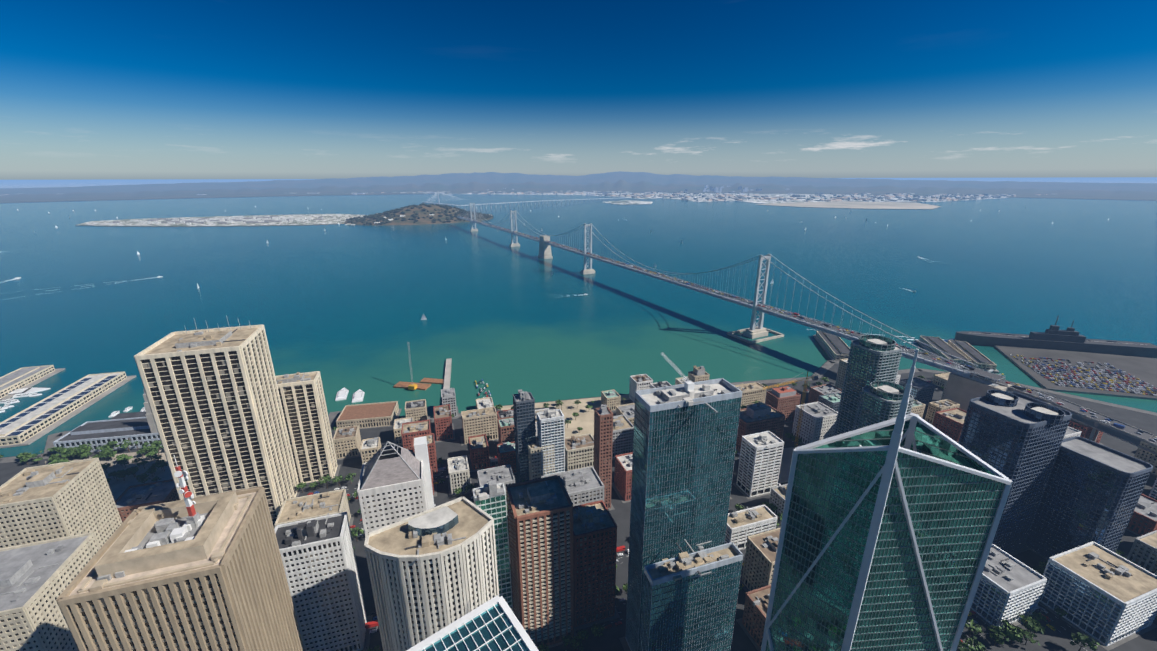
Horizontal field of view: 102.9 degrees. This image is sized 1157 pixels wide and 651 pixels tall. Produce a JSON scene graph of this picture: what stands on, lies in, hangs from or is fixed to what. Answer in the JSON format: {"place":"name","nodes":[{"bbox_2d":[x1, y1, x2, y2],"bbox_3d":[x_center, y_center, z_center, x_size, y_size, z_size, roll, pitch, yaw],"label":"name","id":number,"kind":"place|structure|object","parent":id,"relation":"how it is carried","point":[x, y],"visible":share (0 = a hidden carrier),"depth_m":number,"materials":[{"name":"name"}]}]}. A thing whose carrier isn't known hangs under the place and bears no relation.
{"place":"outdoors","nodes":[
{"label":"outdoors","id":0,"kind":"place"},
{"bbox_2d":[76,214,367,226],"bbox_3d":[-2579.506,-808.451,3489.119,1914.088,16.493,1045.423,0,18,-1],"label":"flat island","id":1,"kind":"structure","parent":0,"point":[283,220],"depth_m":3281.82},
{"bbox_2d":[357,460,428,537],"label":"pyramid roof tower","id":2,"kind":"structure","parent":0,"point":[383,506],"depth_m":298.31,"materials":[{"name":"white concrete"}]},
{"bbox_2d":[360,436,433,508],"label":"pyramid roof","id":3,"kind":"structure","parent":2,"relation":"on","point":[394,465],"depth_m":300.94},
{"bbox_2d":[344,205,492,224],"bbox_3d":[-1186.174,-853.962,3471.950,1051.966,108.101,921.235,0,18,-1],"label":"island","id":4,"kind":"structure","parent":0,"point":[421,220],"depth_m":3239.56,"materials":[{"name":"brown soil"}]},
{"bbox_2d":[346,203,493,224],"bbox_3d":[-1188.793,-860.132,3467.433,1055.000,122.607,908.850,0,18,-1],"label":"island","id":5,"kind":"structure","parent":4,"relation":"on","point":[415,215],"depth_m":3290.41,"materials":[{"name":"green plant"}]},
{"bbox_2d":[0,177,1156,456],"bbox_3d":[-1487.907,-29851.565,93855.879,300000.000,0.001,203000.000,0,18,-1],"label":"bay water","id":6,"kind":"structure","parent":0,"point":[340,307],"depth_m":1332.17,"materials":[{"name":"blue liquid"}]},
{"bbox_2d":[0,365,64,400],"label":"pier shed","id":7,"kind":"structure","parent":6,"relation":"on","point":[24,377],"depth_m":706.90,"materials":[{"name":"concrete"}]},
{"bbox_2d":[0,371,136,447],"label":"pier shed","id":8,"kind":"structure","parent":6,"relation":"on","point":[34,422],"depth_m":609.94,"materials":[{"name":"concrete"}]},
{"bbox_2d":[443,358,451,388],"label":"pier","id":9,"kind":"structure","parent":6,"relation":"in","point":[447,377],"depth_m":729.70,"materials":[{"name":"concrete"}]},
{"bbox_2d":[422,191,613,209],"bbox_3d":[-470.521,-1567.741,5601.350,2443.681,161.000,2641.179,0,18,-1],"label":"bridge","id":10,"kind":"structure","parent":6,"relation":"on","point":[437,193],"depth_m":5068.99,"materials":[{"name":"grey metal"}]},
{"bbox_2d":[0,200,1108,417],"bbox_3d":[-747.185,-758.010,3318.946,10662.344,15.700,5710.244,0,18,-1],"label":"boats","id":11,"kind":"object","parent":6,"relation":"on","point":[342,394],"visible":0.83,"depth_m":668.90,"materials":[{"name":"white"}]},
{"bbox_2d":[457,203,1012,410],"bbox_3d":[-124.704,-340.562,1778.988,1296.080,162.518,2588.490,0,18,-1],"label":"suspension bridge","id":12,"kind":"structure","parent":6,"relation":"on","point":[963,388],"depth_m":877.12,"materials":[{"name":"metal"}]},
{"bbox_2d":[458,216,974,369],"bbox_3d":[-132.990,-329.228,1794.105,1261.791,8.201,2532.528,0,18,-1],"label":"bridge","id":13,"kind":"structure","parent":12,"relation":"on","point":[851,332],"depth_m":933.14,"materials":[{"name":"grey"}]},
{"bbox_2d":[915,336,970,364],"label":"pier shed","id":14,"kind":"structure","parent":6,"relation":"on","point":[939,344],"depth_m":817.76,"materials":[{"name":"metal"}]},
{"bbox_2d":[948,340,998,372],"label":"pier shed","id":15,"kind":"structure","parent":6,"relation":"on","point":[974,355],"depth_m":780.71,"materials":[{"name":"metal"}]},
{"bbox_2d":[954,315,1156,357],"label":"aircraft carrier","id":16,"kind":"object","parent":6,"relation":"on","point":[1053,337],"visible":0.98,"depth_m":824.00,"materials":[{"name":"grey paint"}]},
{"bbox_2d":[994,345,1156,399],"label":"pier deck","id":17,"kind":"structure","parent":6,"relation":"in","point":[1144,369],"depth_m":752.57,"materials":[{"name":"concrete"}]},
{"bbox_2d":[1010,354,1156,395],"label":"parked cars","id":18,"kind":"object","parent":17,"relation":"on","point":[1110,384],"visible":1,"depth_m":713.00,"materials":[{"name":"multicoloured metal"}]},
{"bbox_2d":[0,171,1156,202],"bbox_3d":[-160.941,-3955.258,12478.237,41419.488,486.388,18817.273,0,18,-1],"label":"bay hills","id":19,"kind":"structure","parent":0,"point":[476,182],"depth_m":10476.29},
{"bbox_2d":[0,360,1156,650],"bbox_3d":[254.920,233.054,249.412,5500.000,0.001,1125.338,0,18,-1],"label":"city ground","id":20,"kind":"structure","parent":0,"point":[1048,640],"depth_m":436.68,"materials":[{"name":"grey asphalt"}]},
{"bbox_2d":[0,532,99,650],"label":"annex","id":21,"kind":"object","parent":20,"relation":"on","point":[36,579],"visible":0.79,"depth_m":287.58,"materials":[{"name":"grey concrete"}]},
{"bbox_2d":[0,458,121,548],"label":"office building","id":22,"kind":"structure","parent":20,"relation":"on","point":[52,501],"depth_m":350.53,"materials":[{"name":"beige concrete"}]},
{"bbox_2d":[72,447,85,458],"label":"tree","id":23,"kind":"object","parent":20,"relation":"on","point":[79,450],"visible":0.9,"depth_m":510.40,"materials":[{"name":"green plant"}]},
{"bbox_2d":[53,389,161,453],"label":"terminal building","id":24,"kind":"structure","parent":20,"relation":"on","point":[141,430],"depth_m":535.22,"materials":[{"name":"grey concrete"}]},
{"bbox_2d":[109,411,146,419],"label":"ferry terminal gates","id":25,"kind":"object","parent":20,"relation":"on","point":[129,415],"depth_m":591.37,"materials":[{"name":"concrete"}]},
{"bbox_2d":[115,479,179,522],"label":"street","id":26,"kind":"structure","parent":20,"relation":"on","point":[129,500],"depth_m":417.27,"materials":[{"name":"grey asphalt"}]},
{"bbox_2d":[56,486,304,650],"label":"skyscraper","id":27,"kind":"structure","parent":20,"relation":"on","point":[237,597],"depth_m":189.48,"materials":[{"name":"beige concrete"}]},
{"bbox_2d":[77,491,252,592],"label":"building roof","id":28,"kind":"structure","parent":27,"relation":"on","point":[158,536],"depth_m":194.94,"materials":[{"name":"beige concrete"}]},
{"bbox_2d":[174,455,200,527],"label":"antenna mast","id":29,"kind":"object","parent":28,"relation":"on","point":[193,514],"visible":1,"depth_m":202.06,"materials":[{"name":"metal"}]},
{"bbox_2d":[134,324,298,524],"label":"skyscraper","id":30,"kind":"structure","parent":20,"relation":"on","point":[213,398],"depth_m":376.24,"materials":[{"name":"beige concrete"}]},
{"bbox_2d":[296,482,306,492],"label":"tree","id":31,"kind":"object","parent":20,"relation":"on","point":[302,485],"visible":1,"depth_m":456.08,"materials":[{"name":"green plant"}]},
{"bbox_2d":[275,371,337,482],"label":"high-rise building","id":32,"kind":"structure","parent":20,"relation":"on","point":[303,403],"depth_m":460.20,"materials":[{"name":"beige concrete"}]},
{"bbox_2d":[274,489,350,525],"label":"building roof","id":33,"kind":"structure","parent":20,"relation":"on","point":[312,506],"depth_m":397.66,"materials":[{"name":"beige concrete"}]},
{"bbox_2d":[274,512,366,650],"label":"high-rise building","id":34,"kind":"structure","parent":20,"relation":"on","point":[318,557],"depth_m":286.83,"materials":[{"name":"white concrete"}]},
{"bbox_2d":[318,474,331,487],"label":"tree","id":35,"kind":"object","parent":20,"relation":"on","point":[325,479],"visible":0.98,"depth_m":462.01,"materials":[{"name":"green plant"}]},
{"bbox_2d":[332,475,342,485],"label":"tree","id":36,"kind":"object","parent":20,"relation":"on","point":[339,478],"visible":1,"depth_m":465.14,"materials":[{"name":"green plant"}]},
{"bbox_2d":[344,473,355,483],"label":"tree","id":37,"kind":"object","parent":20,"relation":"on","point":[349,477],"visible":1,"depth_m":468.79,"materials":[{"name":"green plant"}]},
{"bbox_2d":[333,425,381,464],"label":"building","id":38,"kind":"structure","parent":20,"relation":"on","point":[347,442],"depth_m":513.33,"materials":[{"name":"beige concrete"}]},
{"bbox_2d":[351,527,363,540],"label":"tree","id":39,"kind":"object","parent":20,"relation":"on","point":[354,532],"visible":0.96,"depth_m":394.19,"materials":[{"name":"green plant"}]},
{"bbox_2d":[336,401,398,427],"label":"pier building","id":40,"kind":"structure","parent":20,"relation":"on","point":[369,415],"depth_m":587.40,"materials":[{"name":"brown tile"}]},
{"bbox_2d":[45,395,795,500],"bbox_3d":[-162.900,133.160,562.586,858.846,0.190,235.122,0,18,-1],"label":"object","id":41,"kind":"structure","parent":20,"relation":"on","point":[584,420],"depth_m":517.65,"materials":[{"name":"beige concrete"}]},
{"bbox_2d":[126,466,137,477],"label":"tree","id":42,"kind":"object","parent":41,"relation":"on","point":[133,469],"visible":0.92,"depth_m":479.04,"materials":[{"name":"green plant"}]},
{"bbox_2d":[152,460,164,470],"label":"tree","id":43,"kind":"object","parent":41,"relation":"on","point":[160,462],"visible":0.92,"depth_m":489.71,"materials":[{"name":"green plant"}]},
{"bbox_2d":[364,497,498,650],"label":"high-rise building","id":44,"kind":"structure","parent":20,"relation":"on","point":[432,571],"depth_m":235.29,"materials":[{"name":"beige concrete"}]},
{"bbox_2d":[393,388,516,502],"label":"buildings","id":45,"kind":"structure","parent":20,"relation":"on","point":[411,426],"depth_m":504.33,"materials":[{"name":"beige concrete"}]},
{"bbox_2d":[465,483,475,494],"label":"tree","id":46,"kind":"object","parent":20,"relation":"on","point":[471,486],"visible":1,"depth_m":451.87,"materials":[{"name":"green plant"}]},
{"bbox_2d":[406,595,538,650],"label":"glass roof","id":47,"kind":"structure","parent":20,"relation":"on","point":[493,624],"depth_m":109.86,"materials":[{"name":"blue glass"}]},
{"bbox_2d":[461,407,498,443],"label":"building","id":48,"kind":"structure","parent":20,"relation":"on","point":[481,421],"depth_m":542.67,"materials":[{"name":"beige concrete"}]},
{"bbox_2d":[473,480,512,610],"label":"high-rise building","id":49,"kind":"structure","parent":20,"relation":"on","point":[489,497],"depth_m":278.76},
{"bbox_2d":[513,389,535,481],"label":"skyscraper","id":50,"kind":"structure","parent":20,"relation":"on","point":[524,416],"depth_m":452.57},
{"bbox_2d":[506,475,573,647],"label":"high-rise building","id":51,"kind":"structure","parent":20,"relation":"on","point":[540,516],"depth_m":290.86,"materials":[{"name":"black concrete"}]},
{"bbox_2d":[528,436,554,479],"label":"building","id":52,"kind":"structure","parent":20,"relation":"on","point":[535,459],"depth_m":455.07,"materials":[{"name":"black concrete"}]},
{"bbox_2d":[535,408,548,435],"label":"midrise building","id":53,"kind":"structure","parent":20,"relation":"on","point":[539,410],"depth_m":508.55,"materials":[{"name":"white concrete"}]},
{"bbox_2d":[537,643,549,650],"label":"tree","id":54,"kind":"object","parent":20,"relation":"on","point":[541,647],"visible":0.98,"depth_m":298.22,"materials":[{"name":"green plant"}]},
{"bbox_2d":[537,409,564,475],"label":"white residential tower","id":55,"kind":"structure","parent":20,"relation":"on","point":[550,427],"depth_m":452.19,"materials":[{"name":"white concrete"}]},
{"bbox_2d":[562,635,572,647],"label":"tree","id":56,"kind":"object","parent":20,"relation":"on","point":[566,639],"visible":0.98,"depth_m":305.02,"materials":[{"name":"green plant"}]},
{"bbox_2d":[541,466,603,505],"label":"building","id":57,"kind":"structure","parent":20,"relation":"on","point":[585,485],"depth_m":373.25,"materials":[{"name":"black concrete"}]},
{"bbox_2d":[570,635,583,649],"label":"tree","id":58,"kind":"object","parent":20,"relation":"on","point":[575,641],"visible":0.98,"depth_m":302.12,"materials":[{"name":"green plant"}]},
{"bbox_2d":[0,361,1156,462],"bbox_3d":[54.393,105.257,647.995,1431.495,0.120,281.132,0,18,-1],"label":"embarcadero promenade","id":59,"kind":"structure","parent":20,"relation":"on","point":[819,373],"depth_m":641.80,"materials":[{"name":"beige concrete"}]},
{"bbox_2d":[577,629,588,642],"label":"tree","id":60,"kind":"object","parent":20,"relation":"on","point":[583,633],"visible":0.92,"depth_m":308.05,"materials":[{"name":"green plant"}]},
{"bbox_2d":[573,500,616,626],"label":"building","id":61,"kind":"structure","parent":20,"relation":"on","point":[594,541],"depth_m":312.67,"materials":[{"name":"black glass"}]},
{"bbox_2d":[591,623,603,637],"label":"tree","id":62,"kind":"object","parent":20,"relation":"on","point":[596,629],"visible":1,"depth_m":311.16,"materials":[{"name":"green plant"}]},
{"bbox_2d":[565,415,633,500],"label":"building","id":63,"kind":"structure","parent":20,"relation":"on","point":[579,451],"depth_m":494.48,"materials":[{"name":"white concrete"}]},
{"bbox_2d":[594,404,612,507],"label":"high-rise building","id":64,"kind":"structure","parent":20,"relation":"on","point":[603,428],"depth_m":416.66,"materials":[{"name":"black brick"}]},
{"bbox_2d":[393,342,817,448],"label":"cranes and barges","id":65,"kind":"object","parent":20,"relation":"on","point":[423,385],"visible":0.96,"depth_m":678.65,"materials":[{"name":"orange"}]},
{"bbox_2d":[100,382,1156,650],"bbox_3d":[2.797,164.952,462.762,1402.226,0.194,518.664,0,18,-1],"label":"sidewalk blocks","id":66,"kind":"structure","parent":20,"relation":"on","point":[1018,622],"depth_m":334.59,"materials":[{"name":"grey concrete"}]},
{"bbox_2d":[601,374,687,425],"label":"building","id":67,"kind":"structure","parent":20,"relation":"on","point":[611,399],"depth_m":623.62,"materials":[{"name":"white concrete"}]},
{"bbox_2d":[308,369,1055,648],"bbox_3d":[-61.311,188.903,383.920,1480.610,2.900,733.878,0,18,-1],"label":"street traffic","id":68,"kind":"object","parent":20,"relation":"on","point":[375,622],"visible":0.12,"depth_m":334.31,"materials":[{"name":"red"}]},
{"bbox_2d":[625,378,741,650],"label":"skyscraper","id":69,"kind":"structure","parent":20,"relation":"on","point":[684,445],"depth_m":263.45,"materials":[{"name":"blue glass"}]},
{"bbox_2d":[640,539,742,650],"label":"tower block","id":70,"kind":"structure","parent":20,"relation":"on","point":[689,602],"depth_m":252.87,"materials":[{"name":"blue glass"}]},
{"bbox_2d":[688,366,709,381],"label":"building","id":71,"kind":"structure","parent":20,"relation":"on","point":[697,374],"depth_m":580.92,"materials":[{"name":"beige concrete"}]},
{"bbox_2d":[734,382,766,408],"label":"building","id":72,"kind":"structure","parent":20,"relation":"on","point":[752,392],"depth_m":620.85,"materials":[{"name":"beige concrete"}]},
{"bbox_2d":[725,503,777,549],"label":"building","id":73,"kind":"structure","parent":20,"relation":"on","point":[742,525],"depth_m":388.35,"materials":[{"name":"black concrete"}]},
{"bbox_2d":[736,431,783,496],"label":"building","id":74,"kind":"structure","parent":20,"relation":"on","point":[760,458],"depth_m":448.74,"materials":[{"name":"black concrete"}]},
{"bbox_2d":[736,402,785,451],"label":"building","id":75,"kind":"structure","parent":20,"relation":"on","point":[759,417],"depth_m":522.72,"materials":[{"name":"glass"}]},
{"bbox_2d":[742,484,786,648],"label":"lowrise building","id":76,"kind":"structure","parent":20,"relation":"on","point":[759,560],"depth_m":333.97,"materials":[{"name":"beige concrete"}]},
{"bbox_2d":[767,503,776,511],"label":"tree","id":77,"kind":"object","parent":20,"relation":"on","point":[771,506],"visible":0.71,"depth_m":425.31,"materials":[{"name":"green plant"}]},
{"bbox_2d":[765,386,800,421],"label":"building","id":78,"kind":"structure","parent":20,"relation":"on","point":[785,400],"depth_m":584.04,"materials":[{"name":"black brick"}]},
{"bbox_2d":[807,384,841,403],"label":"building","id":79,"kind":"structure","parent":20,"relation":"on","point":[816,392],"depth_m":615.12,"materials":[{"name":"black concrete"}]},
{"bbox_2d":[813,331,849,360],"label":"pier shed","id":80,"kind":"structure","parent":20,"relation":"on","point":[835,348],"depth_m":832.48,"materials":[{"name":"metal"}]},
{"bbox_2d":[833,335,901,435],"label":"skyscraper","id":81,"kind":"structure","parent":20,"relation":"on","point":[871,358],"depth_m":467.73,"materials":[{"name":"teal glass"}]},
{"bbox_2d":[792,358,966,443],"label":"buildings","id":82,"kind":"structure","parent":20,"relation":"on","point":[818,421],"depth_m":545.31,"materials":[{"name":"white concrete"}]},
{"bbox_2d":[853,381,913,429],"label":"skyscraper","id":83,"kind":"structure","parent":20,"relation":"on","point":[879,401],"depth_m":434.89,"materials":[{"name":"teal glass"}]},
{"bbox_2d":[761,349,1012,650],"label":"skyscraper","id":84,"kind":"structure","parent":20,"relation":"on","point":[888,529],"depth_m":184.84,"materials":[{"name":"green glass"}]},
{"bbox_2d":[933,372,950,386],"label":"building","id":85,"kind":"structure","parent":20,"relation":"on","point":[940,380],"depth_m":691.43,"materials":[{"name":"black concrete"}]},
{"bbox_2d":[925,399,959,423],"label":"tan block","id":86,"kind":"structure","parent":20,"relation":"on","point":[937,406],"depth_m":581.79,"materials":[{"name":"beige concrete"}]},
{"bbox_2d":[956,640,976,650],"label":"tree","id":87,"kind":"object","parent":20,"relation":"on","point":[962,646],"visible":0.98,"depth_m":294.43,"materials":[{"name":"green plant"}]},
{"bbox_2d":[964,618,982,636],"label":"tree","id":88,"kind":"object","parent":20,"relation":"on","point":[972,626],"visible":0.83,"depth_m":310.56,"materials":[{"name":"green plant"}]},
{"bbox_2d":[962,635,987,650],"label":"tree","id":89,"kind":"object","parent":20,"relation":"on","point":[981,647],"visible":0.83,"depth_m":299.18,"materials":[{"name":"green plant"}]},
{"bbox_2d":[989,633,1004,645],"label":"tree","id":90,"kind":"object","parent":20,"relation":"on","point":[998,640],"visible":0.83,"depth_m":305.68,"materials":[{"name":"green plant"}]},
{"bbox_2d":[987,625,1008,640],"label":"tree","id":91,"kind":"object","parent":20,"relation":"on","point":[998,631],"visible":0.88,"depth_m":307.60,"materials":[{"name":"green plant"}]},
{"bbox_2d":[999,619,1016,629],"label":"tree","id":92,"kind":"object","parent":20,"relation":"on","point":[1007,624],"visible":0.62,"depth_m":313.46,"materials":[{"name":"green plant"}]},
{"bbox_2d":[1006,627,1022,643],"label":"tree","id":93,"kind":"object","parent":20,"relation":"on","point":[1016,637],"visible":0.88,"depth_m":305.28,"materials":[{"name":"green plant"}]},
{"bbox_2d":[958,389,1071,552],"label":"skyscraper","id":94,"kind":"structure","parent":20,"relation":"on","point":[1016,438],"depth_m":360.76,"materials":[{"name":"blue glass"}]},
{"bbox_2d":[1018,628,1039,645],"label":"tree","id":95,"kind":"object","parent":20,"relation":"on","point":[1029,634],"visible":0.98,"depth_m":306.32,"materials":[{"name":"green plant"}]},
{"bbox_2d":[1017,614,1042,635],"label":"tree","id":96,"kind":"object","parent":20,"relation":"on","point":[1030,623],"visible":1,"depth_m":311.39,"materials":[{"name":"green plant"}]},
{"bbox_2d":[1032,566,1044,574],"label":"tree","id":97,"kind":"object","parent":20,"relation":"on","point":[1039,569],"visible":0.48,"depth_m":354.59,"materials":[{"name":"green plant"}]},
{"bbox_2d":[1031,611,1046,620],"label":"tree","id":98,"kind":"object","parent":20,"relation":"on","point":[1039,616],"visible":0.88,"depth_m":321.33,"materials":[{"name":"green plant"}]},
{"bbox_2d":[1054,607,1067,617],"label":"tree","id":99,"kind":"object","parent":20,"relation":"on","point":[1062,612],"visible":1,"depth_m":324.92,"materials":[{"name":"green plant"}]},
{"bbox_2d":[970,373,1156,454],"bbox_3d":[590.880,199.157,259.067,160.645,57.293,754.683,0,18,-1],"label":"elevated highway","id":100,"kind":"structure","parent":20,"relation":"on","point":[1127,433],"depth_m":525.26,"materials":[{"name":"concrete"}]},
{"bbox_2d":[986,378,1156,441],"bbox_3d":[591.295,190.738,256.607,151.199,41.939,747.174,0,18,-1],"label":"viaduct traffic","id":101,"kind":"object","parent":100,"relation":"on","point":[1017,386],"visible":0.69,"depth_m":536.45,"materials":[{"name":"white"}]},
{"bbox_2d":[971,419,1156,645],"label":"buildings","id":102,"kind":"structure","parent":20,"relation":"on","point":[1104,596],"depth_m":323.06,"materials":[{"name":"red brick"},{"name":"white and beige concrete"},{"name":"dark window glass"}]},
{"bbox_2d":[1070,632,1099,650],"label":"tree","id":103,"kind":"object","parent":20,"relation":"on","point":[1085,639],"visible":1,"depth_m":299.64,"materials":[{"name":"green plant"}]},
{"bbox_2d":[1025,436,1153,558],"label":"high-rise building","id":104,"kind":"structure","parent":20,"relation":"on","point":[1093,491],"depth_m":354.22,"materials":[{"name":"blue glass"}]},
{"bbox_2d":[0,178,1156,208],"bbox_3d":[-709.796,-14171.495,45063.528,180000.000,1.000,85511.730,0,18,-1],"label":"distant land","id":105,"kind":"structure","parent":0,"point":[905,204],"depth_m":17942.87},
{"bbox_2d":[5,190,1047,201],"bbox_3d":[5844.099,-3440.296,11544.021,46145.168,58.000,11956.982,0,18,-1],"label":"bay city grain","id":106,"kind":"object","parent":105,"relation":"on","point":[854,196],"visible":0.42,"depth_m":6992.15,"materials":[{"name":"grey"}]},
{"bbox_2d":[197,185,916,195],"bbox_3d":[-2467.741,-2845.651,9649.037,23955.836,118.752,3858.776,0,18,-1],"label":"distant city buildings","id":107,"kind":"structure","parent":105,"relation":"on","point":[715,189],"depth_m":9358.58,"materials":[{"name":"white"}]},
{"bbox_2d":[0,0,1156,179],"label":"sky","id":108,"kind":"structure","parent":0,"point":[90,89],"materials":[{"name":"blue"}]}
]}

